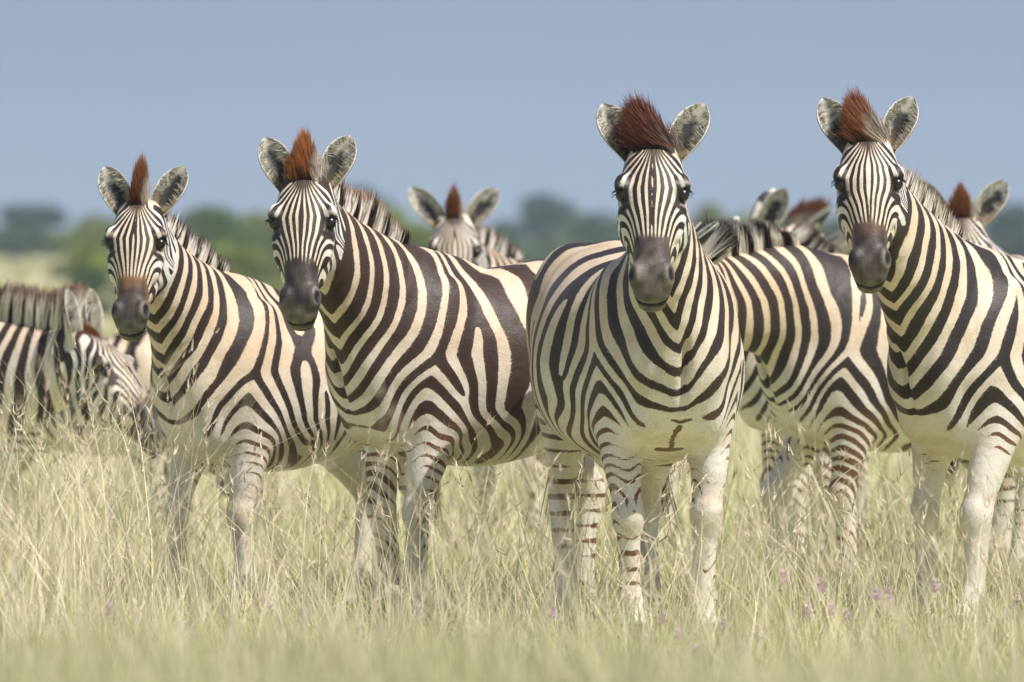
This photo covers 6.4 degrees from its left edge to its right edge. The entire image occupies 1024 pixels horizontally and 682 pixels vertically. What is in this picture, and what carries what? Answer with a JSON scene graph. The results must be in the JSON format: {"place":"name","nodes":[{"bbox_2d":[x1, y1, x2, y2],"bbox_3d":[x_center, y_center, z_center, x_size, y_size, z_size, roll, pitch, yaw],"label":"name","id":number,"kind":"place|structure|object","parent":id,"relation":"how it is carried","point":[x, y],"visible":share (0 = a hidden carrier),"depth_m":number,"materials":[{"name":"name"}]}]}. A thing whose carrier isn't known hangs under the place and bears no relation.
{"place":"outdoors","nodes":[
{"label":"outdoors","id":0,"kind":"place"},
{"bbox_2d":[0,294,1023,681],"bbox_3d":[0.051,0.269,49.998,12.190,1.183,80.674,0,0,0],"label":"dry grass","id":1,"kind":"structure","parent":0,"point":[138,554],"depth_m":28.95,"materials":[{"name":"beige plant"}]},
{"bbox_2d":[0,252,1023,681],"bbox_3d":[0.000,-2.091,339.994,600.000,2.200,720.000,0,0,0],"label":"ground","id":2,"kind":"structure","parent":0,"point":[544,576],"depth_m":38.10,"materials":[{"name":"beige plant"}]},
{"bbox_2d":[0,224,64,260],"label":"tree","id":3,"kind":"object","parent":2,"relation":"on","point":[12,238],"visible":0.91,"depth_m":399.10,"materials":[{"name":"green plant"}]},
{"bbox_2d":[0,200,93,255],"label":"tree","id":4,"kind":"object","parent":2,"relation":"on","point":[25,216],"visible":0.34,"depth_m":428.39,"materials":[{"name":"green plant"}]},
{"bbox_2d":[45,212,114,279],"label":"tree","id":5,"kind":"object","parent":2,"relation":"on","point":[87,232],"visible":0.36,"depth_m":299.55,"materials":[{"name":"green plant"}]},
{"bbox_2d":[0,278,168,458],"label":"zebra","id":6,"kind":"object","parent":2,"relation":"on","point":[41,313],"visible":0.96,"depth_m":35.90,"materials":[{"name":"multicoloured"}]},
{"bbox_2d":[62,241,109,299],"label":"tree","id":7,"kind":"object","parent":2,"relation":"on","point":[91,255],"visible":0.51,"depth_m":189.92,"materials":[{"name":"green plant"}]},
{"bbox_2d":[67,268,116,321],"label":"tree","id":8,"kind":"object","parent":2,"relation":"on","point":[96,283],"visible":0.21,"depth_m":169.89,"materials":[{"name":"green plant"}]},
{"bbox_2d":[103,601,115,650],"bbox_3d":[-1.187,0.886,26.992,0.040,0.238,0.035,0,0,0],"label":"pink flower","id":9,"kind":"object","parent":2,"relation":"on","point":[111,607],"visible":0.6,"depth_m":26.99,"materials":[{"name":"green plant"}]},
{"bbox_2d":[0,329,271,554],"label":"zebra","id":10,"kind":"object","parent":2,"relation":"on","point":[139,351],"visible":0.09,"depth_m":39.35,"materials":[{"name":"multicoloured"}]},
{"bbox_2d":[180,202,272,260],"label":"tree","id":11,"kind":"object","parent":2,"relation":"on","point":[211,229],"visible":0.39,"depth_m":259.75,"materials":[{"name":"green plant"}]},
{"bbox_2d":[210,242,276,288],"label":"tree","id":12,"kind":"object","parent":2,"relation":"on","point":[237,258],"visible":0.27,"depth_m":209.43,"materials":[{"name":"green plant"}]},
{"bbox_2d":[230,210,283,287],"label":"tree","id":13,"kind":"object","parent":2,"relation":"on","point":[258,222],"visible":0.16,"depth_m":269.53,"materials":[{"name":"green plant"}]},
{"bbox_2d":[244,256,282,290],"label":"tree","id":14,"kind":"object","parent":2,"relation":"on","point":[270,268],"visible":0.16,"depth_m":229.69,"materials":[{"name":"green plant"}]},
{"bbox_2d":[98,153,443,617],"bbox_3d":[-0.869,0.159,32.244,1.751,1.675,0.554,0,1,-45],"label":"zebra","id":15,"kind":"object","parent":2,"relation":"on","point":[178,283],"visible":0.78,"depth_m":31.92,"materials":[{"name":"multicoloured"}]},
{"bbox_2d":[347,184,395,213],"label":"tree","id":16,"kind":"object","parent":2,"relation":"on","point":[369,188],"visible":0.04,"depth_m":459.67,"materials":[{"name":"green plant"}]},
{"bbox_2d":[380,204,432,247],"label":"tree","id":17,"kind":"object","parent":2,"relation":"on","point":[424,237],"visible":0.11,"depth_m":219.81,"materials":[{"name":"green plant"}]},
{"bbox_2d":[410,603,421,645],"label":"pink flower","id":18,"kind":"object","parent":2,"relation":"on","point":[418,616],"visible":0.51,"depth_m":27.58,"materials":[{"name":"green plant"}]},
{"bbox_2d":[410,223,432,247],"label":"tree","id":19,"kind":"object","parent":2,"relation":"on","point":[430,228],"depth_m":359.52,"materials":[{"name":"green plant"}]},
{"bbox_2d":[258,126,679,623],"bbox_3d":[-0.167,0.128,31.525,1.899,1.751,0.662,0,0,-37],"label":"zebra","id":20,"kind":"object","parent":2,"relation":"on","point":[422,335],"visible":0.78,"depth_m":31.22,"materials":[{"name":"multicoloured"}]},
{"bbox_2d":[486,218,554,260],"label":"tree","id":21,"kind":"object","parent":2,"relation":"on","point":[505,229],"visible":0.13,"depth_m":359.48,"materials":[{"name":"green plant"}]},
{"bbox_2d":[513,192,576,258],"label":"tree","id":22,"kind":"object","parent":2,"relation":"on","point":[542,216],"visible":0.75,"depth_m":428.86,"materials":[{"name":"green plant"}]},
{"bbox_2d":[408,184,688,555],"bbox_3d":[0.192,0.126,39.471,0.586,1.643,1.764,0,1,42],"label":"zebra","id":23,"kind":"object","parent":2,"relation":"on","point":[458,231],"visible":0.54,"depth_m":38.99,"materials":[{"name":"multicoloured"}]},
{"bbox_2d":[76,206,1023,264],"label":"wood","id":24,"kind":"object","parent":2,"relation":"on","point":[744,216],"visible":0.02,"depth_m":453.88,"materials":[{"name":"green plant"}]},
{"bbox_2d":[548,606,560,645],"bbox_3d":[0.130,0.892,26.911,0.066,0.227,0.028,0,1,-44],"label":"pink flower","id":25,"kind":"object","parent":2,"relation":"on","point":[554,612],"visible":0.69,"depth_m":26.90,"materials":[{"name":"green plant"}]},
{"bbox_2d":[574,617,582,640],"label":"pink flower","id":26,"kind":"object","parent":2,"relation":"on","point":[579,625],"visible":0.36,"depth_m":28.31,"materials":[{"name":"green plant"}]},
{"bbox_2d":[546,209,619,255],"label":"tree","id":27,"kind":"object","parent":2,"relation":"on","point":[588,226],"visible":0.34,"depth_m":399.55,"materials":[{"name":"green plant"}]},
{"bbox_2d":[605,217,619,239],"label":"tree","id":28,"kind":"object","parent":2,"relation":"on","point":[616,230],"visible":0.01,"depth_m":419.23,"materials":[{"name":"green plant"}]},
{"bbox_2d":[621,591,631,637],"bbox_3d":[0.362,0.889,28.864,0.035,0.206,0.036,0,0,27],"label":"pink flower","id":29,"kind":"object","parent":2,"relation":"on","point":[627,600],"visible":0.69,"depth_m":28.86,"materials":[{"name":"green plant"}]},
{"bbox_2d":[525,89,744,638],"bbox_3d":[0.436,0.086,30.469,0.709,1.850,1.888,0,0,-12],"label":"zebra","id":30,"kind":"object","parent":2,"relation":"on","point":[637,324],"visible":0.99,"depth_m":30.03,"materials":[{"name":"multicoloured"}]},
{"bbox_2d":[658,612,665,650],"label":"pink flower","id":31,"kind":"object","parent":2,"relation":"on","point":[661,621],"visible":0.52,"depth_m":28.16,"materials":[{"name":"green plant"}]},
{"bbox_2d":[675,625,682,650],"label":"pink flower","id":32,"kind":"object","parent":2,"relation":"on","point":[678,632],"visible":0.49,"depth_m":26.73,"materials":[{"name":"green plant"}]},
{"bbox_2d":[693,644,700,673],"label":"pink flower","id":33,"kind":"object","parent":2,"relation":"on","point":[695,648],"visible":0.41,"depth_m":25.75,"materials":[{"name":"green plant"}]},
{"bbox_2d":[691,200,730,225],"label":"tree","id":34,"kind":"object","parent":2,"relation":"on","point":[704,210],"visible":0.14,"depth_m":299.46,"materials":[{"name":"green plant"}]},
{"bbox_2d":[718,616,726,651],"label":"pink flower","id":35,"kind":"object","parent":2,"relation":"on","point":[722,620],"visible":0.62,"depth_m":27.24,"materials":[{"name":"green plant"}]},
{"bbox_2d":[753,625,763,658],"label":"pink flower","id":36,"kind":"object","parent":2,"relation":"on","point":[757,634],"visible":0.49,"depth_m":27.04,"materials":[{"name":"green plant"}]},
{"bbox_2d":[779,569,788,584],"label":"pink flower","id":37,"kind":"object","parent":2,"relation":"on","point":[783,575],"visible":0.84,"depth_m":27.51,"materials":[{"name":"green plant"}]},
{"bbox_2d":[779,213,831,237],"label":"tree","id":38,"kind":"object","parent":2,"relation":"on","point":[783,223],"visible":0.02,"depth_m":399.07,"materials":[{"name":"green plant"}]},
{"bbox_2d":[802,604,812,664],"bbox_3d":[0.887,0.895,27.463,0.030,0.214,0.034,0,0,-23],"label":"pink flower","id":39,"kind":"object","parent":2,"relation":"on","point":[806,616],"visible":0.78,"depth_m":27.46,"materials":[{"name":"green plant"}]},
{"bbox_2d":[803,577,825,660],"bbox_3d":[0.890,0.849,26.853,0.069,0.314,0.037,0,0,0],"label":"pink flower","id":40,"kind":"object","parent":2,"relation":"on","point":[821,586],"visible":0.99,"depth_m":26.85,"materials":[{"name":"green plant"}]},
{"bbox_2d":[781,192,869,543],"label":"zebra","id":41,"kind":"object","parent":2,"relation":"on","point":[816,212],"visible":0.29,"depth_m":40.19,"materials":[{"name":"multicoloured"}]},
{"bbox_2d":[820,216,841,238],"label":"tree","id":42,"kind":"object","parent":2,"relation":"on","point":[831,225],"visible":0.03,"depth_m":398.84,"materials":[{"name":"green plant"}]},
{"bbox_2d":[825,601,836,638],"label":"pink flower","id":43,"kind":"object","parent":2,"relation":"on","point":[829,611],"visible":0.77,"depth_m":27.67,"materials":[{"name":"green plant"}]},
{"bbox_2d":[843,607,850,639],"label":"pink flower","id":44,"kind":"object","parent":2,"relation":"on","point":[845,617],"visible":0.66,"depth_m":28.91,"materials":[{"name":"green plant"}]},
{"bbox_2d":[694,214,1023,598],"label":"zebra","id":45,"kind":"object","parent":2,"relation":"on","point":[811,320],"visible":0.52,"depth_m":33.87,"materials":[{"name":"multicoloured"}]},
{"bbox_2d":[728,216,1014,579],"bbox_3d":[1.358,0.240,35.991,1.686,1.462,0.570,0,0,-18],"label":"zebra","id":46,"kind":"object","parent":2,"relation":"on","point":[754,401],"visible":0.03,"depth_m":35.77,"materials":[{"name":"multicoloured"}]},
{"bbox_2d":[872,586,883,648],"bbox_3d":[1.071,0.862,26.776,0.036,0.290,0.040,0,0,-31],"label":"pink flower","id":47,"kind":"object","parent":2,"relation":"on","point":[878,594],"visible":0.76,"depth_m":26.77,"materials":[{"name":"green plant"}]},
{"bbox_2d":[748,188,1014,561],"bbox_3d":[1.577,0.158,38.395,1.725,1.596,0.583,0,0,-16],"label":"zebra","id":48,"kind":"object","parent":2,"relation":"on","point":[771,205],"visible":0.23,"depth_m":38.14,"materials":[{"name":"multicoloured"}]},
{"bbox_2d":[884,587,893,659],"bbox_3d":[1.113,0.865,27.065,0.032,0.278,0.039,0,1,43],"label":"pink flower","id":49,"kind":"object","parent":2,"relation":"on","point":[889,599],"visible":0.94,"depth_m":27.06,"materials":[{"name":"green plant"}]},
{"bbox_2d":[816,84,1023,627],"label":"zebra","id":50,"kind":"object","parent":2,"relation":"on","point":[950,298],"visible":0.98,"depth_m":30.85,"materials":[{"name":"multicoloured"}]},
{"bbox_2d":[931,578,942,666],"bbox_3d":[1.280,0.858,27.626,0.031,0.286,0.037,0,1,45],"label":"pink flower","id":51,"kind":"object","parent":2,"relation":"on","point":[937,586],"visible":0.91,"depth_m":27.63,"materials":[{"name":"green plant"}]},
{"bbox_2d":[920,179,1023,569],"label":"zebra","id":52,"kind":"object","parent":2,"relation":"on","point":[982,212],"visible":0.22,"depth_m":36.06,"materials":[{"name":"multicoloured"}]},
{"bbox_2d":[984,201,1023,256],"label":"tree","id":53,"kind":"object","parent":2,"relation":"on","point":[1012,227],"visible":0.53,"depth_m":378.80,"materials":[{"name":"green plant"}]},
{"bbox_2d":[1011,591,1021,618],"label":"pink flower","id":54,"kind":"object","parent":2,"relation":"on","point":[1017,597],"visible":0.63,"depth_m":28.88,"materials":[{"name":"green plant"}]},
{"bbox_2d":[0,0,1023,245],"label":"sky","id":55,"kind":"structure","parent":0,"point":[473,96],"materials":[{"name":"blue"}]}
]}

